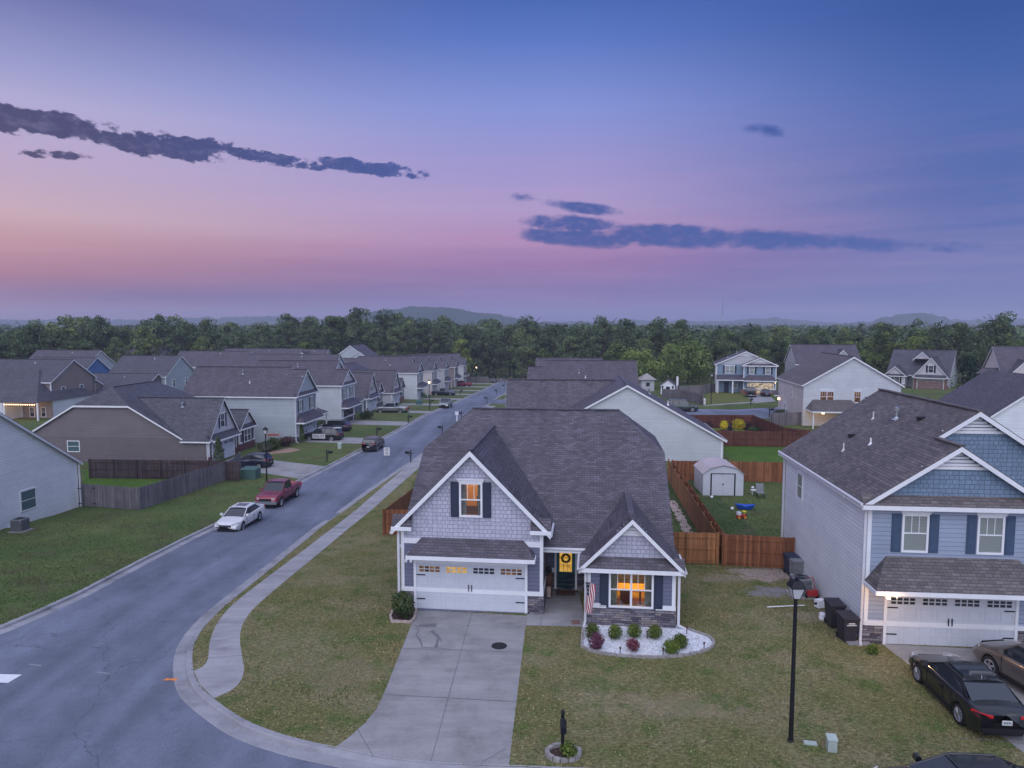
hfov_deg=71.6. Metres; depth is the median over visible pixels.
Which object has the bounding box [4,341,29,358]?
woodland tree
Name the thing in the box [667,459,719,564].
wooden fence
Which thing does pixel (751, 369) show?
window
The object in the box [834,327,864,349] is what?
woodland tree
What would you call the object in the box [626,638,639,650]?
shrub
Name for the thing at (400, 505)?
wooden fence
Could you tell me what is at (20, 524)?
air conditioner
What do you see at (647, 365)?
broadleaf tree
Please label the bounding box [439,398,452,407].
pickup truck
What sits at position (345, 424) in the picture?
parked car
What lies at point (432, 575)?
garage door
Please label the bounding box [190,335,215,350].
woodland tree
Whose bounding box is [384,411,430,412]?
driveway
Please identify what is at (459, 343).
woodland tree
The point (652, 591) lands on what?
window
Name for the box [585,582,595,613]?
flag
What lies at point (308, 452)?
ground
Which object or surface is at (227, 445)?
garage door
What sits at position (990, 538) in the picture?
window
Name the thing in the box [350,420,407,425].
driveway
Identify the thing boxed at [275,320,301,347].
woodland tree
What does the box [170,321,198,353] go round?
woodland tree
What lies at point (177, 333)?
woodland tree
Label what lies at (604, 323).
woodland tree
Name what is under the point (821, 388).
white gable house
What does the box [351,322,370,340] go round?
woodland tree
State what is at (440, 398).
driveway
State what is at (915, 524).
window
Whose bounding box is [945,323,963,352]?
woodland tree
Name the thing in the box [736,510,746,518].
ride on toy
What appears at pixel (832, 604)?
wheeled bin
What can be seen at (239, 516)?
parked car
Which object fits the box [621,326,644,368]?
woodland tree
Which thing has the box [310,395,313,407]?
window
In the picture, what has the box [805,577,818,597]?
red cart
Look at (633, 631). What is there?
shrub
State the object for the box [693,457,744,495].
garden shed
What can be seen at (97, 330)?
woodland tree
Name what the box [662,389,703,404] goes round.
wooden fence
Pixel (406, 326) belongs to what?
woodland tree
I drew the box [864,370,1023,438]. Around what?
clipped white house
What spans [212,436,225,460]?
shrub
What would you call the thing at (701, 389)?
wooden fence
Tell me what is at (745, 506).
pool
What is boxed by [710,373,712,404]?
street lamp
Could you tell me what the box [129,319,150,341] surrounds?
woodland tree
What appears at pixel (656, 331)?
woodland tree
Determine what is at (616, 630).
shrub
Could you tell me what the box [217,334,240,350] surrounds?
woodland tree
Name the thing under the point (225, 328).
woodland tree
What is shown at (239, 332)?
woodland tree
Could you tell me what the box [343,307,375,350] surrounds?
woodland tree
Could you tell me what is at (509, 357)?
woodland tree
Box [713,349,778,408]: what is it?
blue shuttered house
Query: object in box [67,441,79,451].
window
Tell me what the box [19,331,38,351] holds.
woodland tree
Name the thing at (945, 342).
woodland tree
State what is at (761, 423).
wooden fence
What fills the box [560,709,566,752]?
mailbox
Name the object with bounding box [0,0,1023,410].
sky
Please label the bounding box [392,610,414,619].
mulch bed
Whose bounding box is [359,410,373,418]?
shrub
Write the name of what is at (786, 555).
wheeled bin
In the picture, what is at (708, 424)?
shrub
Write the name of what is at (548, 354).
woodland tree
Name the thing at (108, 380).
background house
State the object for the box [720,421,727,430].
shrub
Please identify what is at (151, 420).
brown house
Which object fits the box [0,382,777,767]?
road
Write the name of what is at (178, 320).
woodland tree
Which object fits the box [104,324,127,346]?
woodland tree
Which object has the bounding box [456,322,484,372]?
woodland tree
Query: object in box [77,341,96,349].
woodland tree
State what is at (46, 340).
woodland tree
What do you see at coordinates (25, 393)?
porch light house
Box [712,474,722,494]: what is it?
door
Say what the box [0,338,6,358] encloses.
woodland tree
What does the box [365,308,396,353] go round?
woodland tree
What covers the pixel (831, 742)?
utility box
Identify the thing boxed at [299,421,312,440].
garage door
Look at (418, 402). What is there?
utility box
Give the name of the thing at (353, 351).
background house
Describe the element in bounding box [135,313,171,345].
woodland tree
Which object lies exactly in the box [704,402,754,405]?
sidewalk
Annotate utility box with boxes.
[240,466,260,478]
[416,400,421,404]
[825,733,837,752]
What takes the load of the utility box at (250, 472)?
on the ground at (308, 452)
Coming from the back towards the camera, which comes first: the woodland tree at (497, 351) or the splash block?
the woodland tree at (497, 351)
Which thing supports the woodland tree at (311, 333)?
on the ground at (308, 452)
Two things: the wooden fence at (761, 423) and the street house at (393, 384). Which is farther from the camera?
the street house at (393, 384)
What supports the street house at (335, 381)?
on the ground at (308, 452)
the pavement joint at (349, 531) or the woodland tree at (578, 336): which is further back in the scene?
the woodland tree at (578, 336)
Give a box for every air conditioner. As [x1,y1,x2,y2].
[7,517,33,532]
[785,574,814,599]
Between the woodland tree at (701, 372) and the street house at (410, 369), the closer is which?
the street house at (410, 369)
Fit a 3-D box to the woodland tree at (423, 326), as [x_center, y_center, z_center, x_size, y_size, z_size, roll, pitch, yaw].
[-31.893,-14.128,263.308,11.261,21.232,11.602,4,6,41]
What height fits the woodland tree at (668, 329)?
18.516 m
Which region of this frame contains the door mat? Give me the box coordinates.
[556,590,574,594]
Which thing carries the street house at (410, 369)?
on the ground at (308, 452)
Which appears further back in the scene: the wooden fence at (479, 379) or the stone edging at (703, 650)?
the wooden fence at (479, 379)
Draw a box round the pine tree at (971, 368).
[956,355,984,387]
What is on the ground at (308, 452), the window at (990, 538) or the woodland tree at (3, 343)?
the woodland tree at (3, 343)
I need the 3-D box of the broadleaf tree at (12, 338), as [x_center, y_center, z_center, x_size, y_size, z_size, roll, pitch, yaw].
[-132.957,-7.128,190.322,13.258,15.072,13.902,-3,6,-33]
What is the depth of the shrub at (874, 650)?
27.83 m
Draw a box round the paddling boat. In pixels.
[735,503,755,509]
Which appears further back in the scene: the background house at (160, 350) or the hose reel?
the background house at (160, 350)
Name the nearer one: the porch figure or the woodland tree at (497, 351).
the porch figure
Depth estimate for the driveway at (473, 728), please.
24.84 m
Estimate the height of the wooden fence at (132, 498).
2.445 m
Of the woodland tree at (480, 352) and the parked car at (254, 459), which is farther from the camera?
the woodland tree at (480, 352)
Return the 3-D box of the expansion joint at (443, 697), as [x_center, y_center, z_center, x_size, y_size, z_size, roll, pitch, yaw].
[-2.119,10.778,26.614,5.385,0.101,11.118,1,5,9]
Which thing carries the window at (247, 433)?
in the brown house at (151, 420)
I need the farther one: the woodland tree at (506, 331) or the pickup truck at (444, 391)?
the woodland tree at (506, 331)
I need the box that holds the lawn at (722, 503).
[668,480,775,561]
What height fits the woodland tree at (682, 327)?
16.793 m
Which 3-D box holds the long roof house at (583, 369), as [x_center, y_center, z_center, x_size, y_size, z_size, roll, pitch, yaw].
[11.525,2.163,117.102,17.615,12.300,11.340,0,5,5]
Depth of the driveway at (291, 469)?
74.35 m
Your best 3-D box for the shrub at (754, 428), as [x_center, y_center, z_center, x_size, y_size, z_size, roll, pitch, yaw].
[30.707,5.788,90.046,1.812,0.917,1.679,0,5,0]
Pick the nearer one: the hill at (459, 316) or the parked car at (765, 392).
the parked car at (765, 392)
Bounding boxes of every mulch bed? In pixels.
[268,448,299,453]
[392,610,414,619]
[550,748,575,761]
[717,428,752,430]
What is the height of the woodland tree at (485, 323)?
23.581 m
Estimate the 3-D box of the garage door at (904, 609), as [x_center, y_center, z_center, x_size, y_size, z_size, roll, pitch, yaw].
[17.571,9.533,28.468,4.900,2.120,0.085,0,5,5]
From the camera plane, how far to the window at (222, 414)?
79.96 m
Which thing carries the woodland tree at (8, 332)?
on the ground at (308, 452)
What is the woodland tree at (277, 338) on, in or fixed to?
on the ground at (308, 452)
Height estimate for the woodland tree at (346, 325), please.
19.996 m
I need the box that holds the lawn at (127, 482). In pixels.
[84,469,166,487]
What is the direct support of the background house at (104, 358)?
on the ground at (308, 452)
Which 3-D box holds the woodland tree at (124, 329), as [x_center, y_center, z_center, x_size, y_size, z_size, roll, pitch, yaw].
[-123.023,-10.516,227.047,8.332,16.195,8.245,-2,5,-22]
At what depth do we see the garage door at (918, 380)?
153.66 m
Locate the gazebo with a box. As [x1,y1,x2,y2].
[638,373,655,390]
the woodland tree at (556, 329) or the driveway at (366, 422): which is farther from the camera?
the woodland tree at (556, 329)
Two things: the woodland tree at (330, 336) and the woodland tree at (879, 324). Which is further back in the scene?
the woodland tree at (330, 336)
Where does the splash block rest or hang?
on the lawn at (596, 699)
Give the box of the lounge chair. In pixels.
[756,483,764,498]
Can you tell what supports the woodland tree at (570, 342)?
on the ground at (308, 452)
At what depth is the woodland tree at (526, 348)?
247.24 m
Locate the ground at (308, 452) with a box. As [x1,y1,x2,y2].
[0,348,983,624]
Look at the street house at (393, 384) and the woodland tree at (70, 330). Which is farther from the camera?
the woodland tree at (70, 330)
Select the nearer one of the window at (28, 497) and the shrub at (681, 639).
the shrub at (681, 639)
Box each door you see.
[213,437,233,460]
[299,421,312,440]
[369,398,375,410]
[393,393,398,402]
[416,563,524,612]
[418,389,422,398]
[556,553,574,588]
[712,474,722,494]
[723,474,733,495]
[724,382,728,391]
[885,596,1015,646]
[917,380,942,389]
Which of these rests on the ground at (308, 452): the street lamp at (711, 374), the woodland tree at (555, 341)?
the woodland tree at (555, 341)
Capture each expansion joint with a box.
[357,613,541,761]
[905,661,1023,743]
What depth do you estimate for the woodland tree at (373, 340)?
246.75 m
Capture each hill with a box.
[0,316,575,326]
[320,306,565,326]
[560,317,1023,327]
[833,313,976,326]
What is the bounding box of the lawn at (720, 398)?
[700,392,752,405]
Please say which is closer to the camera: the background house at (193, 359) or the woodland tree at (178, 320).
the background house at (193, 359)
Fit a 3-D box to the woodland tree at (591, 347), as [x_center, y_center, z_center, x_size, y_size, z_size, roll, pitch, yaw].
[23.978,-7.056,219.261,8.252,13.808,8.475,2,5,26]
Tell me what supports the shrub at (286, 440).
on the ground at (308, 452)
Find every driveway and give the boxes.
[226,457,323,478]
[301,437,362,443]
[336,610,526,765]
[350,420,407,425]
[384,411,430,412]
[400,403,438,405]
[420,398,461,399]
[744,394,774,402]
[883,644,1023,751]
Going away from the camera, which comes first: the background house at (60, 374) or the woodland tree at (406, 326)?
the background house at (60, 374)
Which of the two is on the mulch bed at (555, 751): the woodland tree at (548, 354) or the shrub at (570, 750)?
the shrub at (570, 750)
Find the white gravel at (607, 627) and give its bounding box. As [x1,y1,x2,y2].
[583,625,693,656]
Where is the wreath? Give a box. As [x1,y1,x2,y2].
[561,553,570,562]
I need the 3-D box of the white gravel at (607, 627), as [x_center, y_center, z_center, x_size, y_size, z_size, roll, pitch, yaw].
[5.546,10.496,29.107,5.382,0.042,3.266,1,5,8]
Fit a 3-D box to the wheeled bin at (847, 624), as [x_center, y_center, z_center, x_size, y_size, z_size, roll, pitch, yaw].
[13.731,9.951,29.106,0.660,1.100,0.870,0,5,-2]
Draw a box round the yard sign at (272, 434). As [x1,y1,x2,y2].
[266,433,279,440]
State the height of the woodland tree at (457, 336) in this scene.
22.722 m
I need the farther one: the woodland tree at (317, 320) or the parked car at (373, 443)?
the woodland tree at (317, 320)
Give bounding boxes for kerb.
[0,382,498,633]
[173,404,582,767]
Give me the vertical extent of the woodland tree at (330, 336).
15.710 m
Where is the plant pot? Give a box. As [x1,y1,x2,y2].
[819,612,824,620]
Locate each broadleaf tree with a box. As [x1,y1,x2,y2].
[0,329,37,358]
[619,346,665,379]
[657,337,714,383]
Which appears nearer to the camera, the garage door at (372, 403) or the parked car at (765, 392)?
the garage door at (372, 403)
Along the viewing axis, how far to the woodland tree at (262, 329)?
241.72 m
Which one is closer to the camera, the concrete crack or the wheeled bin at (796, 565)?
the concrete crack
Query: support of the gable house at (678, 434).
on the ground at (308, 452)
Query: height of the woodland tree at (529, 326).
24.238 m
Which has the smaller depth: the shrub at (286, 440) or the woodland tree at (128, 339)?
the shrub at (286, 440)
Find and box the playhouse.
[660,376,678,393]
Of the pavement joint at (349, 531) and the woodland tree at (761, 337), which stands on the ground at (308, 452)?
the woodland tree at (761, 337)
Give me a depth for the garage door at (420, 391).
165.00 m
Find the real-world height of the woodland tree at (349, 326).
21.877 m
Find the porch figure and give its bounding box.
[545,566,552,596]
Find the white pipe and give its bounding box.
[767,605,804,606]
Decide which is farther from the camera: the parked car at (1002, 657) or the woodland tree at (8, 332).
the woodland tree at (8, 332)
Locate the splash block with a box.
[846,640,870,645]
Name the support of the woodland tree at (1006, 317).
on the ground at (308, 452)
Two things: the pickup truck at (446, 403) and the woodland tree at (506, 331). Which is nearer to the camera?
the pickup truck at (446, 403)
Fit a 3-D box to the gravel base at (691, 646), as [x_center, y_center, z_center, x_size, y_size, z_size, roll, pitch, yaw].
[5.542,10.536,29.110,5.330,0.104,3.209,1,5,8]
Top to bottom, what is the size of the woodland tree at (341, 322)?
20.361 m
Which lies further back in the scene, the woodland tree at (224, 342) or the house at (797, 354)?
the woodland tree at (224, 342)
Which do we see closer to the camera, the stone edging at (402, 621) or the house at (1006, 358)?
the stone edging at (402, 621)
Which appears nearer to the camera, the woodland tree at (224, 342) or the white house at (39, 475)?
the white house at (39, 475)
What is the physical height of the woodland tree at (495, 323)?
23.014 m
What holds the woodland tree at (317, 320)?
on the ground at (308, 452)
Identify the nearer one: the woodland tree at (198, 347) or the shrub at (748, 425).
the shrub at (748, 425)
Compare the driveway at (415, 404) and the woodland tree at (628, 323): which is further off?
the woodland tree at (628, 323)
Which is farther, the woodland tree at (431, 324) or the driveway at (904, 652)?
the woodland tree at (431, 324)
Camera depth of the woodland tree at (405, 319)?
271.21 m
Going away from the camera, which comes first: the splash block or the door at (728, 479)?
the splash block
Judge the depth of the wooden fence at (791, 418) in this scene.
96.38 m
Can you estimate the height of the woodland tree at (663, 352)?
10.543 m
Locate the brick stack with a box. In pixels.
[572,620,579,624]
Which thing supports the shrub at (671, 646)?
on the gravel base at (691, 646)
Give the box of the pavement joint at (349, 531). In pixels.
[211,485,396,657]
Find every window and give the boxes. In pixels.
[19,487,36,512]
[29,407,34,416]
[41,407,45,416]
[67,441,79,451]
[220,411,225,427]
[244,428,250,442]
[298,398,302,411]
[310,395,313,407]
[343,387,345,398]
[456,479,484,517]
[609,573,653,608]
[725,365,734,372]
[733,381,737,387]
[749,366,754,373]
[765,367,770,374]
[796,471,803,501]
[819,390,834,399]
[853,390,861,402]
[890,376,899,381]
[901,511,931,552]
[928,365,933,372]
[975,512,1009,554]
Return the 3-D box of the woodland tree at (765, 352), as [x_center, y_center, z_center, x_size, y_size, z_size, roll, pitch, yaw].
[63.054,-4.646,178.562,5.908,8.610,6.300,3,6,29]
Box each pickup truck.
[254,478,301,506]
[375,402,409,412]
[431,388,454,395]
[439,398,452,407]
[457,380,471,386]
[744,386,756,396]
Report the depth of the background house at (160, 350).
213.86 m
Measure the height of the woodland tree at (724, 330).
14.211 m
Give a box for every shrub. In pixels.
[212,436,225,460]
[257,441,273,451]
[268,437,281,450]
[277,436,294,445]
[298,424,306,441]
[317,420,325,424]
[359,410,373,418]
[391,591,415,618]
[559,740,577,758]
[584,622,600,637]
[588,631,604,649]
[608,624,622,638]
[626,623,641,637]
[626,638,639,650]
[648,623,662,638]
[661,638,680,653]
[672,632,689,648]
[703,421,715,427]
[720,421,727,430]
[732,419,745,429]
[742,421,752,428]
[747,426,760,430]
[773,409,788,412]
[866,642,878,654]
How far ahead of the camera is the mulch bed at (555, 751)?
21.46 m
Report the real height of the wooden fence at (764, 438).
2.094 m
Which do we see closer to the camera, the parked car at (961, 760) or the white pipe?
the parked car at (961, 760)
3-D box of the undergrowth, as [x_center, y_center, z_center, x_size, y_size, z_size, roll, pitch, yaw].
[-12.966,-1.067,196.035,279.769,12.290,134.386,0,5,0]
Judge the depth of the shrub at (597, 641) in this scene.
28.23 m
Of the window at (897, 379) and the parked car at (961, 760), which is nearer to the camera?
the parked car at (961, 760)
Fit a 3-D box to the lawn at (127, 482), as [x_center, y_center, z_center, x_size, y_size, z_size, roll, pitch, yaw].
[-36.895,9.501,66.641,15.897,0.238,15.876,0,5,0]
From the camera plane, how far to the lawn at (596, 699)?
25.75 m
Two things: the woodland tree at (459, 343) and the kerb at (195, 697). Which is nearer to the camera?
the kerb at (195, 697)
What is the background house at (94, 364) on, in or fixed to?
on the ground at (308, 452)
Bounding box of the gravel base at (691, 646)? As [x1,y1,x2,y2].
[583,625,711,655]
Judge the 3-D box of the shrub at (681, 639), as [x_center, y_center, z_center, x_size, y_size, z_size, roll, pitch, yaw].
[6.741,10.318,28.344,0.699,0.709,0.704,0,5,0]
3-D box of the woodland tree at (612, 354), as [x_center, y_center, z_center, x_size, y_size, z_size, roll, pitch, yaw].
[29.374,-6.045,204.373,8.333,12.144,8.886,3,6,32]
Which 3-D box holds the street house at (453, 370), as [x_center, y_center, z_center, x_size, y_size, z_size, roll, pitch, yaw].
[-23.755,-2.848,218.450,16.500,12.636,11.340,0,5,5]
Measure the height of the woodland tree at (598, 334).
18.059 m
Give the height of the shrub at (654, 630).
0.723 m
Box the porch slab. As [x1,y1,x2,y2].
[526,591,583,626]
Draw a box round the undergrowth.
[467,367,965,386]
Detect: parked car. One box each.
[214,502,264,530]
[241,452,273,467]
[317,419,351,430]
[362,436,384,450]
[667,399,697,411]
[759,389,770,396]
[874,752,1023,767]
[908,651,1023,736]
[972,639,1023,688]
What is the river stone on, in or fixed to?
on the lawn at (722, 503)
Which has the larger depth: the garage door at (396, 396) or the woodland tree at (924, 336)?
the woodland tree at (924, 336)
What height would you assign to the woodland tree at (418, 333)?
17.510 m
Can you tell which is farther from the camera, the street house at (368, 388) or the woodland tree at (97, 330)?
the woodland tree at (97, 330)
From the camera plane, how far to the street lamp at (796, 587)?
21.78 m
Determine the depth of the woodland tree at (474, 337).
275.86 m
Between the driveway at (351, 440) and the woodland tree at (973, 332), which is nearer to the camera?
the driveway at (351, 440)
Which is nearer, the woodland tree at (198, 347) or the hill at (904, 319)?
the woodland tree at (198, 347)
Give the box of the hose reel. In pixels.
[814,598,824,608]
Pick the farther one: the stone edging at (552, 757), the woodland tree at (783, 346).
the woodland tree at (783, 346)
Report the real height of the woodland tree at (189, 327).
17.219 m
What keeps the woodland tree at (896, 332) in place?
on the ground at (308, 452)
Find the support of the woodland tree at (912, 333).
on the ground at (308, 452)
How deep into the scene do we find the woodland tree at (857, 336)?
191.75 m
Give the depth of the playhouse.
142.88 m
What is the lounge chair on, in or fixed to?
on the ground at (308, 452)
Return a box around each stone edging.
[389,608,416,622]
[545,742,581,762]
[580,620,714,658]
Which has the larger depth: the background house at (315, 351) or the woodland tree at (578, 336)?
the woodland tree at (578, 336)
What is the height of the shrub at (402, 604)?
1.373 m
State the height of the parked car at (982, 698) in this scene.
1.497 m
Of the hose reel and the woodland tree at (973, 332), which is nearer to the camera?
the hose reel
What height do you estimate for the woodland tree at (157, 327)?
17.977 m
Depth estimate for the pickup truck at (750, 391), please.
134.94 m
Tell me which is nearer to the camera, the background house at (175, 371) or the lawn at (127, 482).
the lawn at (127, 482)
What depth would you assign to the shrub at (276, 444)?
85.96 m
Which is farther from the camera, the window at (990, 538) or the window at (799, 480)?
the window at (799, 480)
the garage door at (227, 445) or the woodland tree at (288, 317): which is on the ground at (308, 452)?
the woodland tree at (288, 317)
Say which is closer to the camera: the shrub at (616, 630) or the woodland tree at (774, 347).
the shrub at (616, 630)
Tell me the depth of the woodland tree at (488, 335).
270.40 m
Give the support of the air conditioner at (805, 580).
on the lawn at (596, 699)
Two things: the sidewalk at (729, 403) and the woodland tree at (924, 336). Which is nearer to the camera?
the sidewalk at (729, 403)
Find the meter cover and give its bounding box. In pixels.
[803,740,817,745]
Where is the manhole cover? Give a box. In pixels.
[491,642,506,648]
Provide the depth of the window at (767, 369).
141.33 m
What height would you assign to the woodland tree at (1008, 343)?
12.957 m
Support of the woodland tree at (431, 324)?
on the ground at (308, 452)
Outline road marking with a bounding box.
[0,674,19,682]
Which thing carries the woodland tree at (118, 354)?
on the ground at (308, 452)
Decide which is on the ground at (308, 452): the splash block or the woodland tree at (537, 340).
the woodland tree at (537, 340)
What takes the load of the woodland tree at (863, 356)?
on the ground at (308, 452)
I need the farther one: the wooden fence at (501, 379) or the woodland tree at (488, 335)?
the woodland tree at (488, 335)
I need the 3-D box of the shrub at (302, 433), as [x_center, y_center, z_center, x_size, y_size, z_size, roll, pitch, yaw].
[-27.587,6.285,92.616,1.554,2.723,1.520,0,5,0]
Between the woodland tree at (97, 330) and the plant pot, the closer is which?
the plant pot
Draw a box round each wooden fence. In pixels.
[77,452,240,509]
[88,459,239,480]
[382,485,413,534]
[467,377,487,381]
[488,378,526,381]
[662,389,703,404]
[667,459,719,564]
[671,460,794,568]
[678,383,715,393]
[691,415,809,431]
[714,430,808,446]
[769,412,800,424]
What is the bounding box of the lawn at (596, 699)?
[192,468,1023,767]
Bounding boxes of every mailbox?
[326,449,332,461]
[405,450,412,462]
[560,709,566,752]
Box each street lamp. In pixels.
[263,427,267,480]
[428,380,429,409]
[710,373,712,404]
[786,576,805,742]
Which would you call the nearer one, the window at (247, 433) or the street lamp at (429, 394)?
the window at (247, 433)
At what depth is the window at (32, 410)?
116.88 m
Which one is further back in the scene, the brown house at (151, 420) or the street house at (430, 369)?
the street house at (430, 369)
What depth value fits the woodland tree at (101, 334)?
219.35 m
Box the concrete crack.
[416,623,451,649]
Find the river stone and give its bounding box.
[670,500,696,549]
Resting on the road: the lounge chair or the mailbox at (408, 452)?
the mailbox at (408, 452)
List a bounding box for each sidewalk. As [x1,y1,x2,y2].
[194,406,494,697]
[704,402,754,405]
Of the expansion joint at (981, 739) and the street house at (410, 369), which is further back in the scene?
the street house at (410, 369)
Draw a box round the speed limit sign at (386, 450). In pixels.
[384,447,389,476]
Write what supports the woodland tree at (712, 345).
on the ground at (308, 452)
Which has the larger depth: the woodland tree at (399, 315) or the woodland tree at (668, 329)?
the woodland tree at (399, 315)
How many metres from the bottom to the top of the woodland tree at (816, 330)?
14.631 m
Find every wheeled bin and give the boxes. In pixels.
[783,552,800,573]
[787,558,803,574]
[823,597,846,627]
[835,610,860,641]
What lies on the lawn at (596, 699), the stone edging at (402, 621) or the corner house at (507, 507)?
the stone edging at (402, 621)
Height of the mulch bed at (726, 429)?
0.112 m
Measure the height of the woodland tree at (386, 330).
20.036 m
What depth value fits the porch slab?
32.05 m
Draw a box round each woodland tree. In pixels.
[0,328,8,358]
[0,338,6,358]
[1,329,16,351]
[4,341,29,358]
[6,319,45,358]
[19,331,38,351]
[36,328,70,349]
[42,314,85,349]
[69,316,100,349]
[75,315,113,352]
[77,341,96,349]
[85,319,109,350]
[103,336,132,362]
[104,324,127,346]
[113,330,137,352]
[116,326,135,345]
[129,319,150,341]
[129,326,163,354]
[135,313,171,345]
[138,320,173,351]
[160,323,186,354]
[162,314,187,348]
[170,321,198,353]
[171,323,199,350]
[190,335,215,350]
[192,318,225,350]
[204,332,219,349]
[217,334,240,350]
[219,321,238,342]
[224,328,249,349]
[228,333,244,347]
[241,328,269,347]
[250,321,277,347]
[269,334,290,347]
[275,313,301,347]
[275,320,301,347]
[293,315,321,346]
[294,341,314,348]
[295,316,330,348]
[299,327,323,348]
[316,329,340,353]
[320,315,348,353]
[327,318,350,352]
[342,313,365,344]
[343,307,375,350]
[343,331,361,345]
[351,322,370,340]
[360,323,388,354]
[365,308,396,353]
[375,318,395,349]
[383,326,408,354]
[387,312,404,352]
[391,319,415,354]
[395,316,420,351]
[405,327,428,354]
[413,317,440,352]
[418,319,436,351]
[424,324,455,352]
[433,315,454,338]
[433,316,464,352]
[441,325,460,352]
[447,339,476,372]
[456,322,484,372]
[460,326,481,372]
[469,333,493,373]
[473,326,501,376]
[477,318,491,373]
[480,319,504,375]
[487,331,514,377]
[496,324,521,377]
[503,329,525,377]
[507,328,539,377]
[516,315,547,366]
[524,329,548,357]
[536,324,566,357]
[536,348,553,357]
[549,332,568,357]
[554,334,579,357]
[561,326,590,357]
[566,321,592,352]
[577,339,600,357]
[586,325,615,359]
[591,315,621,357]
[601,342,623,359]
[611,326,641,355]
[615,318,636,358]
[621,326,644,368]
[633,338,654,372]
[641,322,665,377]
[649,316,680,377]
[657,343,682,378]
[665,319,702,379]
[678,332,703,377]
[692,355,708,379]
[698,329,728,378]
[704,333,716,368]
[708,327,729,365]
[717,330,742,359]
[730,329,760,354]
[739,325,768,356]
[757,348,769,359]
[764,334,789,376]
[766,325,793,374]
[773,339,794,373]
[800,326,825,343]
[803,334,819,343]
[811,328,834,343]
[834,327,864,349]
[845,332,865,352]
[859,349,873,366]
[861,331,897,372]
[867,321,894,365]
[874,323,903,369]
[881,342,907,372]
[903,336,930,349]
[905,329,925,345]
[910,329,938,345]
[914,325,955,349]
[938,322,973,373]
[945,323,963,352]
[949,324,978,381]
[956,334,990,374]
[976,311,1018,354]
[977,319,1011,362]
[984,331,1021,362]
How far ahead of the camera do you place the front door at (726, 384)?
145.02 m
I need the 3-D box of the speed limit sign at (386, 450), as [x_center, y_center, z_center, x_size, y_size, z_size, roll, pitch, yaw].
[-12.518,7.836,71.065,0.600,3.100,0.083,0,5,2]
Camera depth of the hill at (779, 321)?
2807.93 m
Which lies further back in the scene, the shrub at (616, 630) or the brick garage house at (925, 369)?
the brick garage house at (925, 369)
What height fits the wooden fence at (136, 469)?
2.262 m
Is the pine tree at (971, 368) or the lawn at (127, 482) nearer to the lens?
the lawn at (127, 482)
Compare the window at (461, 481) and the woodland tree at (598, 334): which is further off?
the woodland tree at (598, 334)
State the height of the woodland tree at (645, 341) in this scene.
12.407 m
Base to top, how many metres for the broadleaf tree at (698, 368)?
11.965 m
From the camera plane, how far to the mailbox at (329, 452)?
78.79 m
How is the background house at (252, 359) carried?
on the ground at (308, 452)
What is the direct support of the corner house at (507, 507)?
on the ground at (308, 452)
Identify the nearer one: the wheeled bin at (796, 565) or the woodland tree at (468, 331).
the wheeled bin at (796, 565)
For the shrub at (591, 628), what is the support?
on the gravel base at (691, 646)
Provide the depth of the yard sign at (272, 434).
90.51 m
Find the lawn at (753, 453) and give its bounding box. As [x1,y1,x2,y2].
[723,446,784,461]
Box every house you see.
[0,359,103,392]
[0,369,95,420]
[0,412,82,529]
[29,350,115,368]
[32,357,110,372]
[32,381,257,461]
[93,373,160,394]
[106,346,171,359]
[108,355,193,390]
[177,351,252,368]
[183,366,328,442]
[224,348,302,353]
[242,354,344,365]
[256,360,364,423]
[300,349,330,353]
[339,344,377,357]
[342,362,405,404]
[343,358,356,362]
[351,372,384,412]
[355,356,427,398]
[378,355,441,394]
[389,407,687,629]
[408,354,461,386]
[420,353,469,382]
[427,355,452,389]
[505,375,727,460]
[527,360,638,385]
[535,358,602,365]
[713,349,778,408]
[770,352,904,428]
[778,389,1023,646]
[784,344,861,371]
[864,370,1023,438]
[883,349,958,389]
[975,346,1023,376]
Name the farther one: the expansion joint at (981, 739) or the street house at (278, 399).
the street house at (278, 399)
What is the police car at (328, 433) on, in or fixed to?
on the driveway at (351, 440)
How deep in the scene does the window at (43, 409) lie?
116.71 m
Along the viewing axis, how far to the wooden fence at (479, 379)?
238.73 m
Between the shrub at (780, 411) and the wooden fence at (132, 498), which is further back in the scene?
the shrub at (780, 411)
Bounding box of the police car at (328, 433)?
[305,426,343,440]

